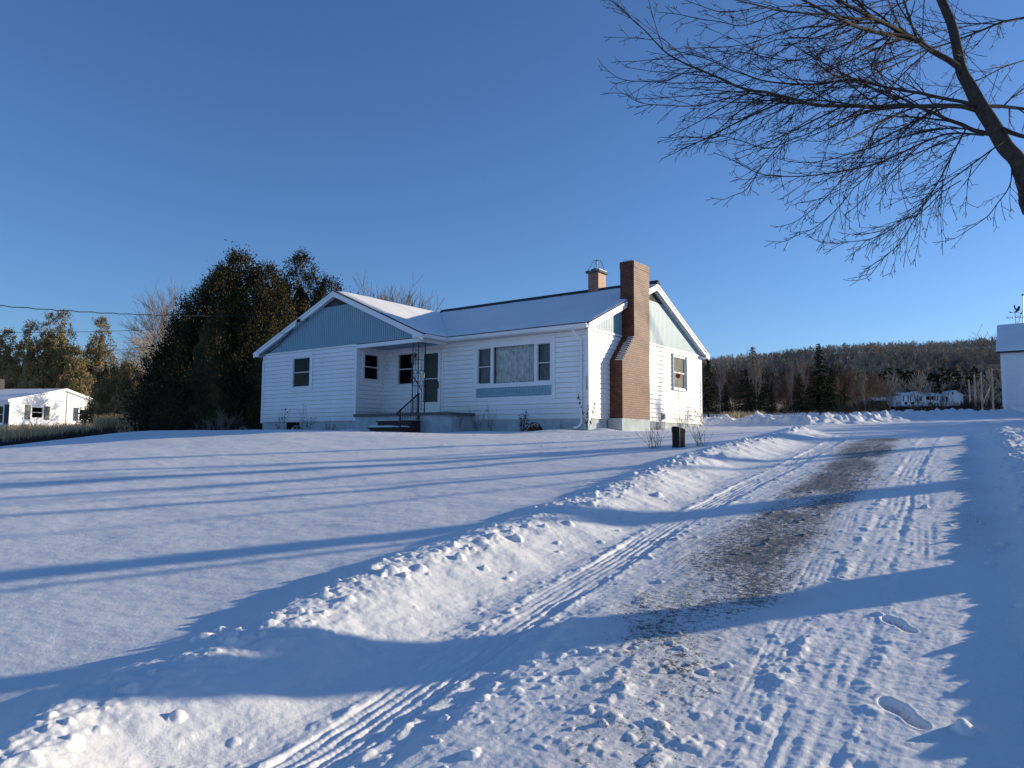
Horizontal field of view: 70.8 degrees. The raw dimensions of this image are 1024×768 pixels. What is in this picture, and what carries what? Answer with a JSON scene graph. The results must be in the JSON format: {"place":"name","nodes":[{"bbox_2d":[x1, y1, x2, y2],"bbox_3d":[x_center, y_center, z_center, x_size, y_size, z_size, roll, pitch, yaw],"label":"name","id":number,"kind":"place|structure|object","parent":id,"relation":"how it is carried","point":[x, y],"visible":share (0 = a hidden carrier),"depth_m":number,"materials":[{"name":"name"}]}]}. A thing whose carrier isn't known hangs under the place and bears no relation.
{"place":"outdoors","nodes":[
{"label":"outdoors","id":0,"kind":"place"},
{"bbox_2d":[0,329,155,332],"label":"overhead wire","id":1,"kind":"object","parent":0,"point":[59,332],"visible":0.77,"depth_m":33.43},
{"bbox_2d":[0,348,1023,767],"bbox_3d":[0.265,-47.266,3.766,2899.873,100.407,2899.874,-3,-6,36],"label":"ground","id":2,"kind":"structure","parent":0,"point":[802,590],"depth_m":4.42,"materials":[{"name":"snow"}]},
{"bbox_2d":[0,327,20,388],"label":"cedar tree","id":3,"kind":"object","parent":2,"relation":"on","point":[6,353],"visible":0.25,"depth_m":76.00,"materials":[{"name":"green plant"}]},
{"bbox_2d":[0,319,51,388],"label":"cedar tree","id":4,"kind":"object","parent":2,"relation":"on","point":[19,374],"visible":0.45,"depth_m":74.55,"materials":[{"name":"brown plant"}]},
{"bbox_2d":[20,312,65,388],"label":"cedar tree","id":5,"kind":"object","parent":2,"relation":"on","point":[43,339],"visible":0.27,"depth_m":75.56,"materials":[{"name":"green plant"}]},
{"bbox_2d":[0,379,93,426],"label":"white house","id":6,"kind":"structure","parent":2,"relation":"on","point":[42,406],"depth_m":57.46,"materials":[{"name":"plastic"}]},
{"bbox_2d":[0,405,4,423],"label":"window","id":7,"kind":"structure","parent":6,"relation":"in","point":[2,407],"depth_m":54.76,"materials":[{"name":"white paint"}]},
{"bbox_2d":[30,406,43,418],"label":"window","id":8,"kind":"structure","parent":6,"relation":"in","point":[37,412],"depth_m":57.10,"materials":[{"name":"white paint"}]},
{"bbox_2d":[0,421,105,440],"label":"dry grass","id":9,"kind":"structure","parent":2,"relation":"on","point":[10,430],"depth_m":34.75,"materials":[{"name":"plant"}]},
{"bbox_2d":[33,309,84,388],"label":"cedar tree","id":10,"kind":"object","parent":2,"relation":"on","point":[62,343],"visible":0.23,"depth_m":75.73,"materials":[{"name":"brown plant"}]},
{"bbox_2d":[0,424,119,445],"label":"dead weeds","id":11,"kind":"object","parent":2,"relation":"on","point":[58,436],"visible":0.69,"depth_m":24.63,"materials":[{"name":"plant"}]},
{"bbox_2d":[50,343,94,396],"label":"cedar tree","id":12,"kind":"object","parent":2,"relation":"on","point":[74,375],"visible":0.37,"depth_m":74.60,"materials":[{"name":"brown plant"}]},
{"bbox_2d":[81,313,118,393],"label":"cedar tree","id":13,"kind":"object","parent":2,"relation":"on","point":[96,358],"visible":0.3,"depth_m":77.99,"materials":[{"name":"green plant"}]},
{"bbox_2d":[78,362,138,421],"bbox_3d":[-27.150,1.272,49.063,4.524,5.575,3.741,-3,-6,36],"label":"cedar tree","id":14,"kind":"object","parent":2,"relation":"on","point":[106,370],"visible":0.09,"depth_m":48.85,"materials":[{"name":"green plant"}]},
{"bbox_2d":[75,357,154,425],"bbox_3d":[-23.819,1.095,46.141,8.160,5.809,4.253,0,-5,10],"label":"juniper bush","id":15,"kind":"object","parent":2,"relation":"on","point":[105,398],"visible":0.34,"depth_m":45.66,"materials":[{"name":"green plant"}]},
{"bbox_2d":[92,412,145,432],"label":"dry grass","id":16,"kind":"structure","parent":2,"relation":"on","point":[105,421],"depth_m":34.62,"materials":[{"name":"plant"}]},
{"bbox_2d":[84,319,155,385],"bbox_3d":[-26.411,-0.250,52.301,6.943,8.548,7.909,-1,-5,19],"label":"bare tree","id":17,"kind":"object","parent":2,"relation":"on","point":[91,376],"visible":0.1,"depth_m":50.36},
{"bbox_2d":[112,310,178,385],"bbox_3d":[-24.523,-0.493,51.093,8.310,8.844,8.031,-3,-6,36],"label":"bare tree","id":18,"kind":"object","parent":2,"relation":"on","point":[136,358],"visible":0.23,"depth_m":49.22,"materials":[{"name":"plant"}]},
{"bbox_2d":[121,280,196,364],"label":"bare tree","id":19,"kind":"object","parent":2,"relation":"on","point":[157,318],"visible":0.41,"depth_m":70.52,"materials":[{"name":"plant"}]},
{"bbox_2d":[145,412,202,430],"bbox_3d":[-13.700,1.645,29.993,3.054,1.167,1.998,1,-5,-4],"label":"bare shrub","id":20,"kind":"object","parent":2,"relation":"on","point":[179,426],"visible":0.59,"depth_m":29.78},
{"bbox_2d":[111,239,301,431],"bbox_3d":[-12.716,-1.774,32.736,9.509,9.827,8.410,-3,-6,36],"label":"cedar tree","id":21,"kind":"object","parent":2,"relation":"on","point":[209,367],"visible":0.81,"depth_m":31.23,"materials":[{"name":"green plant"}]},
{"bbox_2d":[193,417,233,429],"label":"bare shrub","id":22,"kind":"object","parent":2,"relation":"on","point":[209,424],"visible":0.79,"depth_m":26.55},
{"bbox_2d":[211,408,242,429],"bbox_3d":[-10.272,1.316,25.954,1.220,1.092,1.514,2,-5,-24],"label":"bare shrub","id":23,"kind":"object","parent":2,"relation":"on","point":[222,419],"visible":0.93,"depth_m":26.03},
{"bbox_2d":[232,417,257,429],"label":"bare shrub","id":24,"kind":"object","parent":2,"relation":"on","point":[238,426],"visible":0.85,"depth_m":25.78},
{"bbox_2d":[272,246,359,329],"bbox_3d":[-10.687,-2.101,38.434,9.003,10.983,5.655,0,-5,6],"label":"cedar tree","id":25,"kind":"object","parent":2,"relation":"on","point":[304,299],"visible":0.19,"depth_m":38.23,"materials":[{"name":"green plant"}]},
{"bbox_2d":[349,270,403,303],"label":"bare tree","id":26,"kind":"object","parent":2,"relation":"on","point":[385,297],"visible":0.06,"depth_m":45.18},
{"bbox_2d":[367,419,420,432],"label":"porch steps","id":27,"kind":"structure","parent":2,"relation":"on","point":[390,426],"depth_m":22.71,"materials":[{"name":"concrete"}]},
{"bbox_2d":[396,393,419,431],"bbox_3d":[-3.264,0.924,22.531,0.050,1.360,0.980,-3,-6,36],"label":"handrail","id":28,"kind":"object","parent":27,"relation":"attached to","point":[417,402],"visible":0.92,"depth_m":22.63,"materials":[{"name":"black metal"}]},
{"bbox_2d":[369,281,444,310],"bbox_3d":[-7.303,-1.839,48.255,7.908,10.490,6.122,3,-5,-33],"label":"bare tree","id":29,"kind":"object","parent":2,"relation":"on","point":[412,303],"visible":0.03,"depth_m":49.63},
{"bbox_2d":[381,275,436,310],"bbox_3d":[-7.344,-1.856,47.982,5.970,10.484,5.920,-3,-6,36],"label":"bare tree","id":30,"kind":"object","parent":2,"relation":"on","point":[408,298],"visible":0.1,"depth_m":47.66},
{"bbox_2d":[468,405,488,430],"bbox_3d":[-1.124,1.083,22.498,0.712,0.923,0.702,1,-5,-10],"label":"dried plant","id":31,"kind":"object","parent":2,"relation":"on","point":[477,420],"visible":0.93,"depth_m":22.52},
{"bbox_2d":[253,259,709,432],"bbox_3d":[-1.164,-0.977,27.908,14.725,6.820,10.436,-3,-6,36],"label":"bungalow","id":32,"kind":"object","parent":2,"relation":"on","point":[628,348],"visible":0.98,"depth_m":24.17,"materials":[{"name":"white plastic"}]},
{"bbox_2d":[0,305,294,316],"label":"overhead wire","id":33,"kind":"object","parent":32,"relation":"attached to","point":[141,314],"visible":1,"depth_m":22.18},
{"bbox_2d":[286,422,299,429],"bbox_3d":[-8.146,1.621,26.764,0.710,0.380,0.040,-3,-6,36],"label":"basement window","id":34,"kind":"structure","parent":32,"relation":"in","point":[289,425],"depth_m":26.78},
{"bbox_2d":[289,352,312,390],"bbox_3d":[-7.652,-0.424,26.845,1.300,1.385,0.540,-3,-6,36],"label":"window","id":35,"kind":"structure","parent":32,"relation":"in","point":[301,365],"depth_m":26.97,"materials":[{"name":"white paint"}]},
{"bbox_2d":[362,351,380,382],"bbox_3d":[-5.160,-0.588,25.566,0.540,1.071,0.865,-3,-6,36],"label":"window","id":36,"kind":"structure","parent":32,"relation":"in","point":[371,366],"depth_m":25.71,"materials":[{"name":"white paint"}]},
{"bbox_2d":[395,349,415,387],"bbox_3d":[-3.582,-0.511,25.416,0.970,1.309,0.540,-3,-6,36],"label":"window","id":37,"kind":"structure","parent":32,"relation":"in","point":[403,367],"depth_m":25.50,"materials":[{"name":"white paint"}]},
{"bbox_2d":[411,342,425,412],"bbox_3d":[-2.953,-0.207,23.216,0.454,2.275,0.390,-3,-6,36],"label":"porch post","id":38,"kind":"object","parent":32,"relation":"on","point":[424,374],"visible":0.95,"depth_m":23.18,"materials":[{"name":"black metal"}]},
{"bbox_2d":[420,349,441,411],"bbox_3d":[-2.729,-0.067,24.500,0.910,2.188,0.215,-3,-6,36],"label":"storm door","id":39,"kind":"structure","parent":32,"relation":"in","point":[433,357],"depth_m":24.55,"materials":[{"name":"white paint"}]},
{"bbox_2d":[473,336,555,401],"bbox_3d":[0.198,-0.410,22.668,3.160,1.880,0.640,-3,-6,36],"label":"picture window","id":40,"kind":"structure","parent":32,"relation":"in","point":[528,365],"depth_m":22.52,"materials":[{"name":"white paint"}]},
{"bbox_2d":[671,353,687,391],"bbox_3d":[6.028,-0.405,25.994,0.135,1.321,1.260,-3,-6,36],"label":"window","id":41,"kind":"structure","parent":32,"relation":"in","point":[679,362],"depth_m":26.11,"materials":[{"name":"white paint"}]},
{"bbox_2d":[482,405,498,430],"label":"dried plant","id":42,"kind":"object","parent":2,"relation":"on","point":[491,422],"visible":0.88,"depth_m":22.19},
{"bbox_2d":[518,410,528,431],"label":"dried plant","id":43,"kind":"object","parent":2,"relation":"on","point":[521,422],"visible":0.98,"depth_m":21.42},
{"bbox_2d":[525,422,542,430],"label":"dried flower clump","id":44,"kind":"object","parent":2,"relation":"on","point":[536,427],"visible":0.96,"depth_m":20.54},
{"bbox_2d":[577,395,596,430],"bbox_3d":[2.119,0.844,20.412,0.542,1.099,0.399,0,-5,3],"label":"dried plant","id":45,"kind":"object","parent":2,"relation":"on","point":[587,411],"visible":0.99,"depth_m":20.34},
{"bbox_2d":[676,371,679,447],"bbox_3d":[3.010,0.559,13.017,0.086,1.585,0.025,-1,-5,13],"label":"driveway marker","id":46,"kind":"object","parent":2,"relation":"on","point":[678,375],"visible":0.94,"depth_m":13.02,"materials":[{"name":"black metal"}]},
{"bbox_2d":[671,426,685,447],"bbox_3d":[3.051,1.012,13.168,0.246,0.475,0.266,-3,-6,36],"label":"wooden stump","id":47,"kind":"object","parent":2,"relation":"on","point":[675,436],"visible":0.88,"depth_m":13.08,"materials":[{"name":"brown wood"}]},
{"bbox_2d":[691,425,711,445],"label":"dried grass","id":48,"kind":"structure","parent":2,"relation":"on","point":[697,437],"depth_m":13.16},
{"bbox_2d":[702,359,722,416],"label":"spruce tree","id":49,"kind":"object","parent":2,"relation":"on","point":[709,407],"visible":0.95,"depth_m":62.03,"materials":[{"name":"green plant"}]},
{"bbox_2d":[702,363,730,413],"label":"bare tree","id":50,"kind":"object","parent":2,"relation":"on","point":[713,381],"visible":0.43,"depth_m":77.54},
{"bbox_2d":[702,381,734,405],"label":"bare tree","id":51,"kind":"object","parent":2,"relation":"on","point":[720,391],"visible":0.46,"depth_m":78.13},
{"bbox_2d":[704,360,736,413],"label":"bare tree","id":52,"kind":"object","parent":2,"relation":"on","point":[719,381],"visible":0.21,"depth_m":82.81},
{"bbox_2d":[715,362,727,414],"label":"bare tree","id":53,"kind":"object","parent":2,"relation":"on","point":[723,375],"visible":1,"depth_m":66.07,"materials":[{"name":"brown wood"}]},
{"bbox_2d":[717,382,732,412],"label":"spruce tree","id":54,"kind":"object","parent":2,"relation":"on","point":[725,401],"visible":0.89,"depth_m":68.03,"materials":[{"name":"green plant"}]},
{"bbox_2d":[718,367,745,411],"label":"bare tree","id":55,"kind":"object","parent":2,"relation":"on","point":[733,390],"visible":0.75,"depth_m":81.39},
{"bbox_2d":[721,374,745,411],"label":"bare tree","id":56,"kind":"object","parent":2,"relation":"on","point":[736,390],"visible":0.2,"depth_m":84.04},
{"bbox_2d":[725,361,747,405],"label":"bare tree","id":57,"kind":"object","parent":2,"relation":"on","point":[737,376],"visible":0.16,"depth_m":91.37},
{"bbox_2d":[720,410,765,418],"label":"dry grass","id":58,"kind":"structure","parent":2,"relation":"on","point":[735,415],"depth_m":56.15,"materials":[{"name":"plant"}]},
{"bbox_2d":[702,367,787,416],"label":"field edge trees","id":59,"kind":"object","parent":2,"relation":"on","point":[779,406],"visible":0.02,"depth_m":163.70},
{"bbox_2d":[739,379,763,413],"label":"spruce tree","id":60,"kind":"object","parent":2,"relation":"on","point":[751,408],"visible":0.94,"depth_m":66.09,"materials":[{"name":"green plant"}]},
{"bbox_2d":[745,350,757,388],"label":"bare tree","id":61,"kind":"object","parent":2,"relation":"on","point":[749,366],"visible":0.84,"depth_m":68.21,"materials":[{"name":"plant"}]},
{"bbox_2d":[732,347,770,412],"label":"spruce tree","id":62,"kind":"object","parent":2,"relation":"on","point":[760,397],"visible":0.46,"depth_m":72.05,"materials":[{"name":"green plant"}]},
{"bbox_2d":[748,353,765,409],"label":"bare tree","id":63,"kind":"object","parent":2,"relation":"on","point":[755,372],"visible":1,"depth_m":67.38,"materials":[{"name":"brown wood"}]},
{"bbox_2d":[702,371,812,411],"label":"field edge conifers","id":64,"kind":"object","parent":2,"relation":"on","point":[742,405],"visible":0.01,"depth_m":193.02,"materials":[{"name":"plant"}]},
{"bbox_2d":[755,368,772,391],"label":"bare tree","id":65,"kind":"object","parent":2,"relation":"on","point":[764,378],"visible":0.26,"depth_m":84.36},
{"bbox_2d":[762,377,777,405],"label":"bare tree","id":66,"kind":"object","parent":2,"relation":"on","point":[770,384],"visible":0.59,"depth_m":76.48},
{"bbox_2d":[763,385,780,414],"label":"spruce tree","id":67,"kind":"object","parent":2,"relation":"on","point":[772,402],"visible":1,"depth_m":68.02,"materials":[{"name":"green plant"}]},
{"bbox_2d":[762,378,781,412],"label":"bare tree","id":68,"kind":"object","parent":2,"relation":"on","point":[777,387],"visible":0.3,"depth_m":80.26,"materials":[{"name":"plant"}]},
{"bbox_2d":[766,365,796,412],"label":"bare tree","id":69,"kind":"object","parent":2,"relation":"on","point":[781,373],"visible":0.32,"depth_m":84.90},
{"bbox_2d":[771,366,791,413],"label":"bare tree","id":70,"kind":"object","parent":2,"relation":"on","point":[780,379],"visible":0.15,"depth_m":91.78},
{"bbox_2d":[775,386,790,412],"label":"bare tree","id":71,"kind":"object","parent":2,"relation":"on","point":[778,400],"visible":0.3,"depth_m":82.49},
{"bbox_2d":[775,374,796,412],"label":"bare tree","id":72,"kind":"object","parent":2,"relation":"on","point":[784,385],"visible":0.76,"depth_m":77.32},
{"bbox_2d":[775,375,796,406],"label":"bare tree","id":73,"kind":"object","parent":2,"relation":"on","point":[783,390],"visible":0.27,"depth_m":81.74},
{"bbox_2d":[784,358,794,414],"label":"bare tree","id":74,"kind":"object","parent":2,"relation":"on","point":[790,373],"visible":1,"depth_m":70.27,"materials":[{"name":"brown wood"}]},
{"bbox_2d":[782,380,803,412],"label":"bare tree","id":75,"kind":"object","parent":2,"relation":"on","point":[790,399],"visible":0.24,"depth_m":81.41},
{"bbox_2d":[786,374,813,413],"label":"spruce tree","id":76,"kind":"object","parent":2,"relation":"on","point":[800,406],"visible":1,"depth_m":70.02,"materials":[{"name":"green plant"}]},
{"bbox_2d":[796,349,809,403],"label":"bare tree","id":77,"kind":"object","parent":2,"relation":"on","point":[799,370],"visible":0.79,"depth_m":71.43,"materials":[{"name":"plant"}]},
{"bbox_2d":[789,360,827,413],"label":"bare tree","id":78,"kind":"object","parent":2,"relation":"on","point":[809,365],"visible":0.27,"depth_m":84.62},
{"bbox_2d":[598,0,1023,285],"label":"maple tree","id":79,"kind":"object","parent":2,"relation":"on","point":[1009,151],"visible":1,"depth_m":5.86,"materials":[{"name":"brown plant"}]},
{"bbox_2d":[794,365,828,398],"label":"bare tree","id":80,"kind":"object","parent":2,"relation":"on","point":[807,374],"visible":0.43,"depth_m":81.67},
{"bbox_2d":[803,343,840,414],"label":"spruce tree","id":81,"kind":"object","parent":2,"relation":"on","point":[819,389],"visible":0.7,"depth_m":74.09,"materials":[{"name":"green plant"}]},
{"bbox_2d":[816,370,846,412],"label":"spruce tree","id":82,"kind":"object","parent":2,"relation":"on","point":[832,401],"visible":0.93,"depth_m":70.03,"materials":[{"name":"green plant"}]},
{"bbox_2d":[824,374,841,396],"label":"bare tree","id":83,"kind":"object","parent":2,"relation":"on","point":[837,385],"visible":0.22,"depth_m":76.58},
{"bbox_2d":[824,360,852,402],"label":"bare tree","id":84,"kind":"object","parent":2,"relation":"on","point":[835,370],"visible":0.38,"depth_m":85.85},
{"bbox_2d":[822,403,864,413],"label":"bare shrub","id":85,"kind":"object","parent":2,"relation":"on","point":[852,408],"visible":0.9,"depth_m":45.81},
{"bbox_2d":[836,382,854,413],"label":"spruce tree","id":86,"kind":"object","parent":2,"relation":"on","point":[843,400],"visible":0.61,"depth_m":72.01,"materials":[{"name":"green plant"}]},
{"bbox_2d":[837,365,857,394],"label":"bare tree","id":87,"kind":"object","parent":2,"relation":"on","point":[845,378],"visible":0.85,"depth_m":78.66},
{"bbox_2d":[702,336,1002,415],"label":"forested hill","id":88,"kind":"structure","parent":2,"relation":"on","point":[931,347],"depth_m":464.39,"materials":[{"name":"plant"}]},
{"bbox_2d":[702,366,1002,413],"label":"wood edge conifers","id":89,"kind":"object","parent":2,"relation":"on","point":[930,376],"visible":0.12,"depth_m":215.55,"materials":[{"name":"plant"}]},
{"bbox_2d":[704,369,1002,416],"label":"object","id":90,"kind":"object","parent":2,"relation":"on","point":[911,386],"visible":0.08,"depth_m":202.59,"materials":[{"name":"plant"}]},
{"bbox_2d":[717,340,993,413],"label":"hill pine woods","id":91,"kind":"object","parent":2,"relation":"on","point":[909,364],"visible":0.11,"depth_m":417.37,"materials":[{"name":"plant"}]},
{"bbox_2d":[826,368,884,413],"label":"bare tree","id":92,"kind":"object","parent":2,"relation":"on","point":[871,381],"visible":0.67,"depth_m":84.01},
{"bbox_2d":[848,386,865,407],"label":"bare tree","id":93,"kind":"object","parent":2,"relation":"on","point":[856,397],"visible":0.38,"depth_m":93.71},
{"bbox_2d":[857,371,867,411],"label":"bare tree","id":94,"kind":"object","parent":2,"relation":"on","point":[861,386],"visible":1,"depth_m":80.18,"materials":[{"name":"brown wood"}]},
{"bbox_2d":[851,397,886,412],"bbox_3d":[23.380,1.298,46.939,2.346,1.078,3.085,1,-5,-5],"label":"bare shrub","id":95,"kind":"object","parent":2,"relation":"on","point":[879,406],"visible":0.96,"depth_m":46.83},
{"bbox_2d":[865,371,887,399],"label":"bare tree","id":96,"kind":"object","parent":2,"relation":"on","point":[873,372],"visible":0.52,"depth_m":109.72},
{"bbox_2d":[868,397,889,407],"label":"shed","id":97,"kind":"structure","parent":2,"relation":"on","point":[886,406],"depth_m":205.07,"materials":[{"name":"grey wood"}]},
{"bbox_2d":[872,383,895,407],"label":"bare tree","id":98,"kind":"object","parent":2,"relation":"on","point":[886,394],"visible":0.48,"depth_m":113.35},
{"bbox_2d":[890,390,964,406],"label":"travel trailer","id":99,"kind":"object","parent":2,"relation":"on","point":[906,397],"depth_m":200.38,"materials":[{"name":"white plastic"}]},
{"bbox_2d":[905,392,953,404],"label":"windows","id":100,"kind":"structure","parent":99,"relation":"in","point":[927,397],"depth_m":200.31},
{"bbox_2d":[896,395,965,410],"bbox_3d":[26.327,1.254,45.376,3.938,1.098,5.085,-3,-6,36],"label":"bare shrub","id":101,"kind":"object","parent":2,"relation":"on","point":[897,402],"visible":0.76,"depth_m":46.05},
{"bbox_2d":[920,398,995,410],"bbox_3d":[27.306,1.314,44.079,4.232,0.877,4.590,-3,-6,36],"label":"bare shrub","id":102,"kind":"object","parent":2,"relation":"on","point":[968,400],"visible":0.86,"depth_m":43.75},
{"bbox_2d":[944,324,1001,398],"bbox_3d":[38.530,-1.089,56.517,7.723,8.007,5.755,-3,-6,36],"label":"bare tree","id":103,"kind":"object","parent":2,"relation":"on","point":[996,356],"visible":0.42,"depth_m":57.84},
{"bbox_2d":[956,398,991,410],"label":"bare shrub","id":104,"kind":"object","parent":2,"relation":"on","point":[973,405],"visible":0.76,"depth_m":43.68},
{"bbox_2d":[973,374,976,402],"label":"wooden pole","id":105,"kind":"object","parent":2,"relation":"on","point":[975,397],"visible":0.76,"depth_m":119.90,"materials":[{"name":"grey wood"}]},
{"bbox_2d":[980,372,983,409],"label":"wooden pole","id":106,"kind":"object","parent":2,"relation":"on","point":[981,390],"visible":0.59,"depth_m":89.92,"materials":[{"name":"grey wood"}]},
{"bbox_2d":[991,368,994,409],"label":"wooden pole","id":107,"kind":"object","parent":2,"relation":"on","point":[993,407],"visible":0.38,"depth_m":74.93,"materials":[{"name":"grey wood"}]},
{"bbox_2d":[983,323,1023,412],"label":"garage","id":108,"kind":"structure","parent":2,"relation":"on","point":[1010,347],"depth_m":40.80,"materials":[{"name":"white plastic"}]},
{"bbox_2d":[1006,305,1021,323],"bbox_3d":[30.414,-4.198,43.526,0.768,1.200,0.462,0,-5,6],"label":"weathervane","id":109,"kind":"object","parent":108,"relation":"on","point":[1017,310],"visible":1,"depth_m":43.48,"materials":[{"name":"metal"}]},
{"bbox_2d":[1019,294,1023,322],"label":"antenna mast","id":110,"kind":"object","parent":2,"relation":"on","point":[1022,308],"visible":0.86,"depth_m":46.98,"materials":[{"name":"metal"}]},
{"bbox_2d":[0,0,1023,374],"label":"sky","id":111,"kind":"structure","parent":0,"point":[473,148],"materials":[{"name":"blue"}]},
{"bbox_2d":[640,427,667,447],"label":"dried grass","id":112,"kind":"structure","parent":0,"point":[657,442],"depth_m":13.17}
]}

